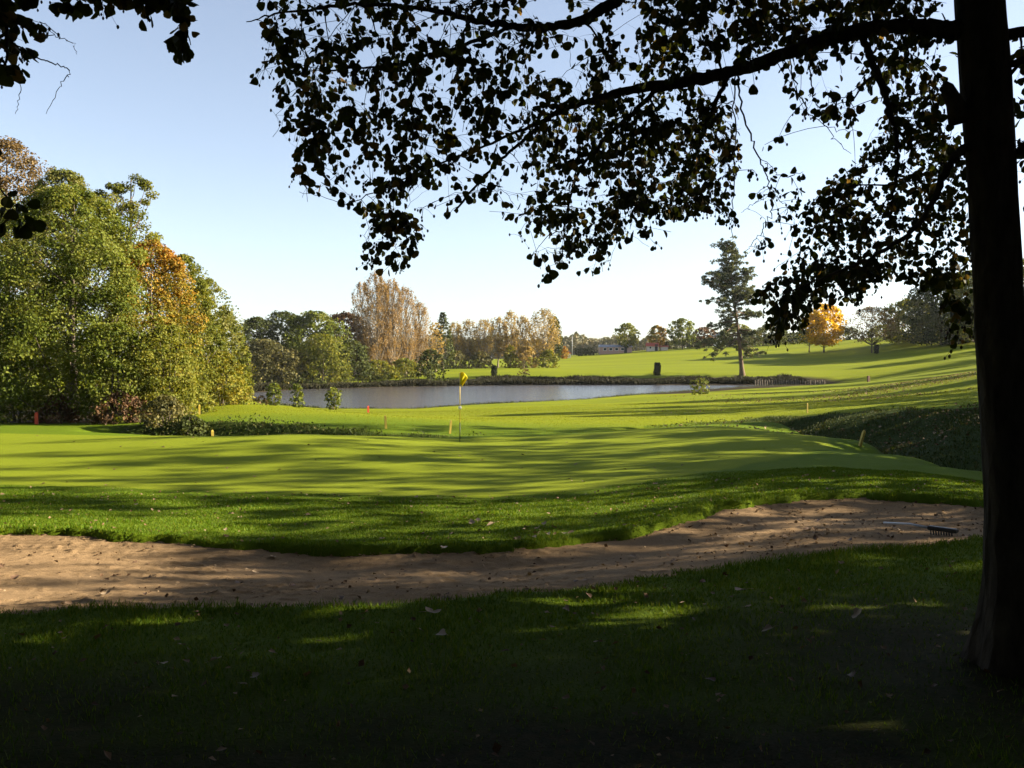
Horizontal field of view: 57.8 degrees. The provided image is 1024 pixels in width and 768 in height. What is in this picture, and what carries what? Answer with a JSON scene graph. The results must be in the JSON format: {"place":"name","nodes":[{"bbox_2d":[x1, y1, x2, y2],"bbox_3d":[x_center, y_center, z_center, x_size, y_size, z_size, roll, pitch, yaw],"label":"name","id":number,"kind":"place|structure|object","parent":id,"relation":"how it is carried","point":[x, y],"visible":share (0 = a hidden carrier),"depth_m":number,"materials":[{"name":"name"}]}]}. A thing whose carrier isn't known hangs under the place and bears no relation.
{"place":"outdoors","nodes":[
{"label":"outdoors","id":0,"kind":"place"},
{"bbox_2d":[0,334,1023,767],"bbox_3d":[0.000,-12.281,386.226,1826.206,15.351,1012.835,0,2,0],"label":"ground","id":1,"kind":"structure","parent":0,"point":[496,464],"depth_m":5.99,"materials":[{"name":"green plant"}]},
{"bbox_2d":[0,189,47,412],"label":"broadleaf tree","id":2,"kind":"object","parent":1,"relation":"on","point":[26,283],"visible":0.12,"depth_m":41.53,"materials":[{"name":"green plant"}]},
{"bbox_2d":[0,313,72,423],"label":"bush","id":3,"kind":"object","parent":1,"relation":"on","point":[4,408],"visible":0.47,"depth_m":38.06,"materials":[{"name":"green plant"}]},
{"bbox_2d":[0,135,75,404],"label":"beech tree","id":4,"kind":"object","parent":1,"relation":"on","point":[18,148],"visible":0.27,"depth_m":51.19,"materials":[{"name":"brown plant"}]},
{"bbox_2d":[32,395,86,423],"bbox_3d":[-18.751,1.266,38.232,1.923,1.674,2.648,0,2,0],"label":"bush","id":5,"kind":"object","parent":1,"relation":"on","point":[66,416],"visible":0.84,"depth_m":37.84,"materials":[{"name":"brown plant"}]},
{"bbox_2d":[0,167,123,399],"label":"broadleaf tree","id":6,"kind":"object","parent":1,"relation":"on","point":[55,175],"visible":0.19,"depth_m":48.20,"materials":[{"name":"green plant"}]},
{"bbox_2d":[0,181,173,421],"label":"broadleaf tree","id":7,"kind":"object","parent":1,"relation":"on","point":[63,197],"visible":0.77,"depth_m":38.15,"materials":[{"name":"green plant"}]},
{"bbox_2d":[0,0,199,238],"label":"alder tree","id":8,"kind":"object","parent":1,"relation":"on","point":[177,43],"visible":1,"depth_m":4.91,"materials":[{"name":"black plant"}]},
{"bbox_2d":[66,321,162,422],"bbox_3d":[-16.281,-0.251,37.684,3.980,4.621,3.808,0,2,0],"label":"bush","id":9,"kind":"object","parent":1,"relation":"on","point":[92,370],"visible":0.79,"depth_m":37.13,"materials":[{"name":"green plant"}]},
{"bbox_2d":[86,391,158,424],"bbox_3d":[-15.588,1.154,36.913,2.686,1.796,3.255,0,2,0],"label":"bush","id":10,"kind":"object","parent":1,"relation":"on","point":[106,418],"visible":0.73,"depth_m":36.61,"materials":[{"name":"brown plant"}]},
{"bbox_2d":[91,173,169,332],"bbox_3d":[-21.881,-5.066,52.670,4.520,13.952,4.814,1,2,38],"label":"sparse tree","id":11,"kind":"object","parent":1,"relation":"on","point":[130,207],"visible":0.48,"depth_m":52.53,"materials":[{"name":"green plant"}]},
{"bbox_2d":[101,239,208,399],"bbox_3d":[-16.792,-2.270,42.872,5.229,8.727,5.973,0,2,0],"label":"maple tree","id":12,"kind":"object","parent":1,"relation":"on","point":[176,266],"visible":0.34,"depth_m":42.46,"materials":[{"name":"orange plant"}]},
{"bbox_2d":[133,394,195,427],"bbox_3d":[-13.221,1.198,35.175,2.101,1.650,2.739,1,2,20],"label":"ivy bush","id":13,"kind":"object","parent":1,"relation":"on","point":[172,404],"visible":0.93,"depth_m":34.78,"materials":[{"name":"green plant"}]},
{"bbox_2d":[129,324,206,418],"bbox_3d":[-14.280,-0.283,38.504,3.020,4.425,4.255,0,2,0],"label":"bush","id":14,"kind":"object","parent":1,"relation":"on","point":[185,362],"visible":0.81,"depth_m":37.86,"materials":[{"name":"green plant"}]},
{"bbox_2d":[139,254,229,398],"bbox_3d":[-17.734,-2.555,49.994,5.123,8.915,3.605,-1,2,-42],"label":"broadleaf tree","id":15,"kind":"object","parent":1,"relation":"on","point":[202,288],"visible":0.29,"depth_m":49.97,"materials":[{"name":"green plant"}]},
{"bbox_2d":[165,414,213,435],"bbox_3d":[-11.684,1.892,33.689,2.008,1.589,1.416,0,2,0],"label":"ivy bush","id":16,"kind":"object","parent":1,"relation":"on","point":[186,420],"visible":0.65,"depth_m":33.48,"materials":[{"name":"green plant"}]},
{"bbox_2d":[164,378,222,413],"bbox_3d":[-14.606,0.809,42.033,2.887,2.194,2.037,0,2,0],"label":"bush","id":17,"kind":"object","parent":1,"relation":"on","point":[201,400],"visible":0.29,"depth_m":41.85,"materials":[{"name":"green plant"}]},
{"bbox_2d":[176,277,245,403],"bbox_3d":[-19.024,-2.400,56.898,5.294,8.422,3.849,0,2,0],"label":"broadleaf tree","id":18,"kind":"object","parent":1,"relation":"on","point":[223,307],"visible":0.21,"depth_m":56.74,"materials":[{"name":"green plant"}]},
{"bbox_2d":[198,350,254,405],"bbox_3d":[-17.730,-0.111,55.923,4.190,3.875,3.305,-1,2,-42],"label":"bush","id":19,"kind":"object","parent":1,"relation":"on","point":[239,386],"visible":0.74,"depth_m":55.60,"materials":[{"name":"green plant"}]},
{"bbox_2d":[205,310,256,402],"bbox_3d":[-19.783,-1.595,63.982,4.139,7.084,3.108,0,2,0],"label":"broadleaf tree","id":20,"kind":"object","parent":1,"relation":"on","point":[244,350],"visible":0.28,"depth_m":63.82,"materials":[{"name":"green plant"}]},
{"bbox_2d":[227,363,255,404],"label":"bush","id":21,"kind":"object","parent":1,"relation":"on","point":[247,391],"visible":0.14,"depth_m":66.79,"materials":[{"name":"green plant"}]},
{"bbox_2d":[235,316,279,371],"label":"oak tree","id":22,"kind":"object","parent":1,"relation":"on","point":[253,322],"visible":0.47,"depth_m":164.51,"materials":[{"name":"green plant"}]},
{"bbox_2d":[251,395,270,404],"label":"shrub","id":23,"kind":"object","parent":1,"relation":"on","point":[258,399],"visible":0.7,"depth_m":78.88,"materials":[{"name":"green plant"}]},
{"bbox_2d":[237,338,297,384],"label":"tree","id":24,"kind":"object","parent":1,"relation":"on","point":[260,348],"visible":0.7,"depth_m":146.33,"materials":[{"name":"green plant"}]},
{"bbox_2d":[265,383,281,405],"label":"sapling","id":25,"kind":"object","parent":1,"relation":"on","point":[274,392],"visible":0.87,"depth_m":78.79,"materials":[{"name":"green plant"}]},
{"bbox_2d":[247,310,323,375],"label":"oak tree","id":26,"kind":"object","parent":1,"relation":"on","point":[281,316],"visible":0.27,"depth_m":167.74,"materials":[{"name":"green plant"}]},
{"bbox_2d":[264,348,315,384],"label":"willow tree","id":27,"kind":"object","parent":1,"relation":"on","point":[292,365],"visible":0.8,"depth_m":147.38,"materials":[{"name":"green plant"}]},
{"bbox_2d":[288,383,304,407],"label":"sapling","id":28,"kind":"object","parent":1,"relation":"on","point":[297,389],"visible":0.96,"depth_m":76.93,"materials":[{"name":"green plant"}]},
{"bbox_2d":[269,370,327,384],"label":"bush","id":29,"kind":"object","parent":1,"relation":"on","point":[303,379],"visible":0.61,"depth_m":148.28,"materials":[{"name":"green plant"}]},
{"bbox_2d":[279,310,352,374],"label":"tree","id":30,"kind":"object","parent":1,"relation":"on","point":[312,316],"visible":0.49,"depth_m":165.70,"materials":[{"name":"green plant"}]},
{"bbox_2d":[295,333,352,383],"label":"willow tree","id":31,"kind":"object","parent":1,"relation":"on","point":[317,353],"visible":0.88,"depth_m":150.16,"materials":[{"name":"green plant"}]},
{"bbox_2d":[324,387,341,409],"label":"sapling","id":32,"kind":"object","parent":1,"relation":"on","point":[333,390],"visible":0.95,"depth_m":73.95,"materials":[{"name":"green plant"}]},
{"bbox_2d":[318,311,373,374],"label":"beech tree","id":33,"kind":"object","parent":1,"relation":"on","point":[341,316],"visible":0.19,"depth_m":181.25,"materials":[{"name":"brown plant"}]},
{"bbox_2d":[330,338,373,381],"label":"alder tree","id":34,"kind":"object","parent":1,"relation":"on","point":[359,369],"visible":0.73,"depth_m":155.38,"materials":[{"name":"green plant"}]},
{"bbox_2d":[351,282,374,365],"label":"poplar tree","id":35,"kind":"object","parent":1,"relation":"on","point":[358,320],"visible":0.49,"depth_m":179.05,"materials":[{"name":"brown plant"}]},
{"bbox_2d":[358,272,397,374],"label":"poplar tree","id":36,"kind":"object","parent":1,"relation":"on","point":[375,351],"visible":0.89,"depth_m":175.01,"materials":[{"name":"brown plant"}]},
{"bbox_2d":[357,359,401,379],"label":"bush","id":37,"kind":"object","parent":1,"relation":"on","point":[381,374],"visible":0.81,"depth_m":162.08,"materials":[{"name":"green plant"}]},
{"bbox_2d":[371,283,395,365],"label":"poplar tree","id":38,"kind":"object","parent":1,"relation":"on","point":[382,320],"visible":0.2,"depth_m":189.07,"materials":[{"name":"brown plant"}]},
{"bbox_2d":[376,278,409,370],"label":"poplar tree","id":39,"kind":"object","parent":1,"relation":"on","point":[392,329],"visible":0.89,"depth_m":176.99,"materials":[{"name":"brown plant"}]},
{"bbox_2d":[387,358,422,378],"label":"bush","id":40,"kind":"object","parent":1,"relation":"on","point":[408,363],"visible":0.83,"depth_m":166.96,"materials":[{"name":"green plant"}]},
{"bbox_2d":[393,285,419,372],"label":"poplar tree","id":41,"kind":"object","parent":1,"relation":"on","point":[409,354],"visible":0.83,"depth_m":180.33,"materials":[{"name":"brown plant"}]},
{"bbox_2d":[408,300,435,372],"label":"poplar tree","id":42,"kind":"object","parent":1,"relation":"on","point":[420,341],"visible":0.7,"depth_m":183.13,"materials":[{"name":"brown plant"}]},
{"bbox_2d":[411,349,450,380],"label":"willow bush","id":43,"kind":"object","parent":1,"relation":"on","point":[431,362],"visible":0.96,"depth_m":159.71,"materials":[{"name":"green plant"}]},
{"bbox_2d":[422,606,440,612],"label":"fallen leaf","id":44,"kind":"object","parent":1,"relation":"on","point":[428,609],"visible":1,"depth_m":6.06,"materials":[{"name":"plant"}]},
{"bbox_2d":[424,322,446,370],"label":"birch tree","id":45,"kind":"object","parent":1,"relation":"on","point":[437,339],"visible":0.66,"depth_m":189.44,"materials":[{"name":"brown plant"}]},
{"bbox_2d":[436,628,445,634],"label":"fallen leaf","id":46,"kind":"object","parent":1,"relation":"on","point":[442,632],"visible":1,"depth_m":5.50,"materials":[{"name":"plant"}]},
{"bbox_2d":[429,312,455,367],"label":"spruce tree","id":47,"kind":"object","parent":1,"relation":"on","point":[443,321],"visible":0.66,"depth_m":199.38,"materials":[{"name":"green plant"}]},
{"bbox_2d":[445,321,465,364],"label":"birch tree","id":48,"kind":"object","parent":1,"relation":"on","point":[455,338],"visible":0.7,"depth_m":213.24,"materials":[{"name":"brown plant"}]},
{"bbox_2d":[444,350,470,368],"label":"shrub","id":49,"kind":"object","parent":1,"relation":"on","point":[463,362],"visible":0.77,"depth_m":207.47,"materials":[{"name":"green plant"}]},
{"bbox_2d":[458,372,467,429],"bbox_3d":[-1.481,0.713,28.030,0.295,2.156,0.110,0,2,0],"label":"flagstick","id":50,"kind":"object","parent":1,"relation":"on","point":[463,377],"visible":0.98,"depth_m":28.00,"materials":[{"name":"yellow plastic"}]},
{"bbox_2d":[459,319,481,366],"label":"birch tree","id":51,"kind":"object","parent":1,"relation":"on","point":[470,352],"visible":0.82,"depth_m":215.02,"materials":[{"name":"brown plant"}]},
{"bbox_2d":[467,351,494,368],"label":"shrub","id":52,"kind":"object","parent":1,"relation":"on","point":[484,360],"visible":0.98,"depth_m":206.91,"materials":[{"name":"green plant"}]},
{"bbox_2d":[473,319,493,367],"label":"birch tree","id":53,"kind":"object","parent":1,"relation":"on","point":[485,341],"visible":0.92,"depth_m":213.25,"materials":[{"name":"brown plant"}]},
{"bbox_2d":[0,497,983,614],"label":"bunker sand","id":54,"kind":"structure","parent":1,"relation":"on","point":[45,586],"depth_m":10.37,"materials":[{"name":"beige sand"}]},
{"bbox_2d":[0,497,983,607],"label":"sand litter","id":55,"kind":"object","parent":54,"relation":"on","point":[345,581],"visible":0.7,"depth_m":10.77,"materials":[{"name":"brown plant"}]},
{"bbox_2d":[883,522,958,535],"bbox_3d":[4.887,1.731,11.230,0.164,0.120,1.100,-1,2,-26],"label":"bunker rake","id":56,"kind":"object","parent":54,"relation":"on","point":[942,529],"visible":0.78,"depth_m":10.93,"materials":[{"name":"grey metal"}]},
{"bbox_2d":[491,365,496,375],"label":"columnar conifer","id":57,"kind":"object","parent":1,"relation":"on","point":[493,370],"visible":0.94,"depth_m":166.22,"materials":[{"name":"green plant"}]},
{"bbox_2d":[489,316,509,367],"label":"birch tree","id":58,"kind":"object","parent":1,"relation":"on","point":[497,340],"visible":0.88,"depth_m":217.30,"materials":[{"name":"brown plant"}]},
{"bbox_2d":[0,474,1015,766],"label":"fallen leaves","id":59,"kind":"object","parent":1,"relation":"on","point":[496,748],"depth_m":5.66,"materials":[{"name":"brown plant"}]},
{"bbox_2d":[500,345,517,367],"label":"shrub","id":60,"kind":"object","parent":1,"relation":"on","point":[507,359],"visible":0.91,"depth_m":207.53,"materials":[{"name":"green plant"}]},
{"bbox_2d":[501,310,520,360],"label":"birch tree","id":61,"kind":"object","parent":1,"relation":"on","point":[508,317],"visible":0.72,"depth_m":219.28,"materials":[{"name":"brown plant"}]},
{"bbox_2d":[251,384,789,408],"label":"shore grass","id":62,"kind":"structure","parent":1,"relation":"on","point":[317,406],"depth_m":88.99,"materials":[{"name":"green plant"}]},
{"bbox_2d":[512,315,534,365],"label":"birch tree","id":63,"kind":"object","parent":1,"relation":"on","point":[522,319],"visible":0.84,"depth_m":216.18,"materials":[{"name":"brown plant"}]},
{"bbox_2d":[517,367,529,375],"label":"bush","id":64,"kind":"object","parent":1,"relation":"on","point":[524,372],"visible":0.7,"depth_m":165.75,"materials":[{"name":"brown plant"}]},
{"bbox_2d":[514,346,539,367],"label":"shrub","id":65,"kind":"object","parent":1,"relation":"on","point":[525,358],"visible":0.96,"depth_m":207.20,"materials":[{"name":"brown plant"}]},
{"bbox_2d":[249,373,808,390],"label":"bank reeds","id":66,"kind":"object","parent":1,"relation":"on","point":[509,379],"visible":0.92,"depth_m":157.86,"materials":[{"name":"green plant"}]},
{"bbox_2d":[527,308,561,361],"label":"birch tree","id":67,"kind":"object","parent":1,"relation":"on","point":[541,342],"visible":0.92,"depth_m":213.33,"materials":[{"name":"brown plant"}]},
{"bbox_2d":[537,349,560,367],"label":"shrub","id":68,"kind":"object","parent":1,"relation":"on","point":[548,354],"visible":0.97,"depth_m":206.97,"materials":[{"name":"green plant"}]},
{"bbox_2d":[547,316,562,364],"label":"broadleaf tree","id":69,"kind":"object","parent":1,"relation":"on","point":[559,348],"visible":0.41,"depth_m":223.52,"materials":[{"name":"brown plant"}]},
{"bbox_2d":[141,403,981,470],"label":"ditch grass","id":70,"kind":"structure","parent":1,"relation":"on","point":[944,416],"depth_m":34.41,"materials":[{"name":"green plant"}]},
{"bbox_2d":[561,346,569,358],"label":"shrub","id":71,"kind":"object","parent":1,"relation":"on","point":[564,352],"visible":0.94,"depth_m":267.20,"materials":[{"name":"brown plant"}]},
{"bbox_2d":[169,374,978,437],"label":"meadow grass","id":72,"kind":"structure","parent":1,"relation":"on","point":[604,409],"depth_m":53.91,"materials":[{"name":"green plant"}]},
{"bbox_2d":[368,332,794,359],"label":"distant wood","id":73,"kind":"object","parent":1,"relation":"on","point":[572,342],"visible":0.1,"depth_m":476.52,"materials":[{"name":"green plant"}]},
{"bbox_2d":[574,347,598,355],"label":"clipped hedge","id":74,"kind":"object","parent":1,"relation":"on","point":[585,351],"visible":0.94,"depth_m":283.39,"materials":[{"name":"green plant"}]},
{"bbox_2d":[598,345,632,353],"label":"long building","id":75,"kind":"structure","parent":1,"relation":"on","point":[610,349],"depth_m":285.33,"materials":[{"name":"brick"}]},
{"bbox_2d":[614,323,640,349],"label":"broadleaf tree","id":76,"kind":"object","parent":1,"relation":"on","point":[632,329],"visible":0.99,"depth_m":286.16,"materials":[{"name":"green plant"}]},
{"bbox_2d":[246,0,1023,679],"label":"alder tree","id":77,"kind":"object","parent":1,"relation":"on","point":[984,108],"visible":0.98,"depth_m":5.49,"materials":[{"name":"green plant"}]},
{"bbox_2d":[645,343,658,350],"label":"cottage","id":78,"kind":"structure","parent":1,"relation":"on","point":[652,346],"depth_m":283.32,"materials":[{"name":"white tile"}]},
{"bbox_2d":[647,325,666,347],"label":"broadleaf tree","id":79,"kind":"object","parent":1,"relation":"on","point":[651,335],"visible":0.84,"depth_m":285.71,"materials":[{"name":"brown plant"}]},
{"bbox_2d":[653,362,660,375],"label":"columnar conifer","id":80,"kind":"object","parent":1,"relation":"on","point":[657,369],"visible":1,"depth_m":167.92,"materials":[{"name":"green plant"}]},
{"bbox_2d":[663,340,678,348],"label":"hedge shrub","id":81,"kind":"object","parent":1,"relation":"on","point":[669,342],"visible":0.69,"depth_m":291.91,"materials":[{"name":"green plant"}]},
{"bbox_2d":[666,318,697,348],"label":"broadleaf tree","id":82,"kind":"object","parent":1,"relation":"on","point":[680,329],"visible":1,"depth_m":282.64,"materials":[{"name":"green plant"}]},
{"bbox_2d":[689,377,709,394],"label":"shrub","id":83,"kind":"object","parent":1,"relation":"on","point":[699,389],"visible":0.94,"depth_m":100.46,"materials":[{"name":"green plant"}]},
{"bbox_2d":[691,327,718,347],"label":"broadleaf tree","id":84,"kind":"object","parent":1,"relation":"on","point":[704,331],"visible":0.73,"depth_m":284.64,"materials":[{"name":"brown plant"}]},
{"bbox_2d":[694,235,768,375],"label":"pine tree","id":85,"kind":"object","parent":1,"relation":"on","point":[726,278],"visible":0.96,"depth_m":167.67,"materials":[{"name":"green plant"}]},
{"bbox_2d":[717,322,750,344],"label":"broadleaf tree","id":86,"kind":"object","parent":1,"relation":"on","point":[743,326],"visible":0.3,"depth_m":287.43,"materials":[{"name":"green plant"}]},
{"bbox_2d":[747,337,780,345],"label":"hedge shrub","id":87,"kind":"object","parent":1,"relation":"on","point":[755,344],"visible":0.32,"depth_m":290.07,"materials":[{"name":"green plant"}]},
{"bbox_2d":[762,624,773,630],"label":"fallen leaf","id":88,"kind":"object","parent":1,"relation":"on","point":[767,627],"visible":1,"depth_m":5.55,"materials":[{"name":"plant"}]},
{"bbox_2d":[752,323,789,345],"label":"broadleaf tree","id":89,"kind":"object","parent":1,"relation":"on","point":[784,338],"visible":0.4,"depth_m":286.43,"materials":[{"name":"green plant"}]},
{"bbox_2d":[773,332,805,343],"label":"hedge shrub","id":90,"kind":"object","parent":1,"relation":"on","point":[792,336],"visible":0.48,"depth_m":290.23,"materials":[{"name":"green plant"}]},
{"bbox_2d":[794,317,827,351],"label":"broadleaf tree","id":91,"kind":"object","parent":1,"relation":"on","point":[801,340],"visible":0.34,"depth_m":238.74,"materials":[{"name":"green plant"}]},
{"bbox_2d":[657,371,979,450],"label":"grass","id":92,"kind":"structure","parent":1,"relation":"on","point":[908,382],"depth_m":70.80,"materials":[{"name":"green plant"}]},
{"bbox_2d":[798,303,846,352],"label":"broadleaf tree","id":93,"kind":"object","parent":1,"relation":"on","point":[821,337],"visible":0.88,"depth_m":234.00,"materials":[{"name":"yellow plant"}]},
{"bbox_2d":[828,327,869,339],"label":"hedge shrub","id":94,"kind":"object","parent":1,"relation":"on","point":[845,334],"visible":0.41,"depth_m":291.04,"materials":[{"name":"green plant"}]},
{"bbox_2d":[852,605,861,617],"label":"fallen leaf","id":95,"kind":"object","parent":1,"relation":"on","point":[857,611],"visible":1,"depth_m":5.95,"materials":[{"name":"plant"}]},
{"bbox_2d":[858,430,865,446],"bbox_3d":[10.288,1.687,27.357,0.261,0.656,0.094,0,2,0],"label":"marker stake","id":96,"kind":"object","parent":1,"relation":"on","point":[861,438],"visible":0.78,"depth_m":27.32,"materials":[{"name":"yellow paint"}]},
{"bbox_2d":[838,306,900,352],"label":"sparse tree","id":97,"kind":"object","parent":1,"relation":"on","point":[870,309],"visible":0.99,"depth_m":224.93,"materials":[{"name":"green plant"}]},
{"bbox_2d":[873,344,879,353],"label":"columnar conifer","id":98,"kind":"object","parent":1,"relation":"on","point":[876,348],"visible":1,"depth_m":221.52,"materials":[{"name":"green plant"}]},
{"bbox_2d":[866,325,904,336],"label":"hedge shrub","id":99,"kind":"object","parent":1,"relation":"on","point":[877,330],"visible":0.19,"depth_m":290.06,"materials":[{"name":"green plant"}]},
{"bbox_2d":[872,298,937,343],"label":"broadleaf tree","id":100,"kind":"object","parent":1,"relation":"on","point":[897,338],"visible":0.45,"depth_m":234.95,"materials":[{"name":"green plant"}]},
{"bbox_2d":[900,279,973,345],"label":"broadleaf tree","id":101,"kind":"object","parent":1,"relation":"on","point":[928,334],"visible":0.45,"depth_m":218.85,"materials":[{"name":"green plant"}]},
{"bbox_2d":[931,270,974,342],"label":"broadleaf tree","id":102,"kind":"object","parent":1,"relation":"on","point":[958,293],"visible":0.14,"depth_m":212.46,"materials":[{"name":"green plant"}]},
{"bbox_2d":[0,0,1023,357],"label":"sky","id":103,"kind":"structure","parent":0,"point":[203,135],"materials":[{"name":"blue"}]},
{"bbox_2d":[249,384,796,408],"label":"pond water","id":104,"kind":"structure","parent":0,"point":[403,397],"depth_m":119.02,"materials":[{"name":"grey liquid"}]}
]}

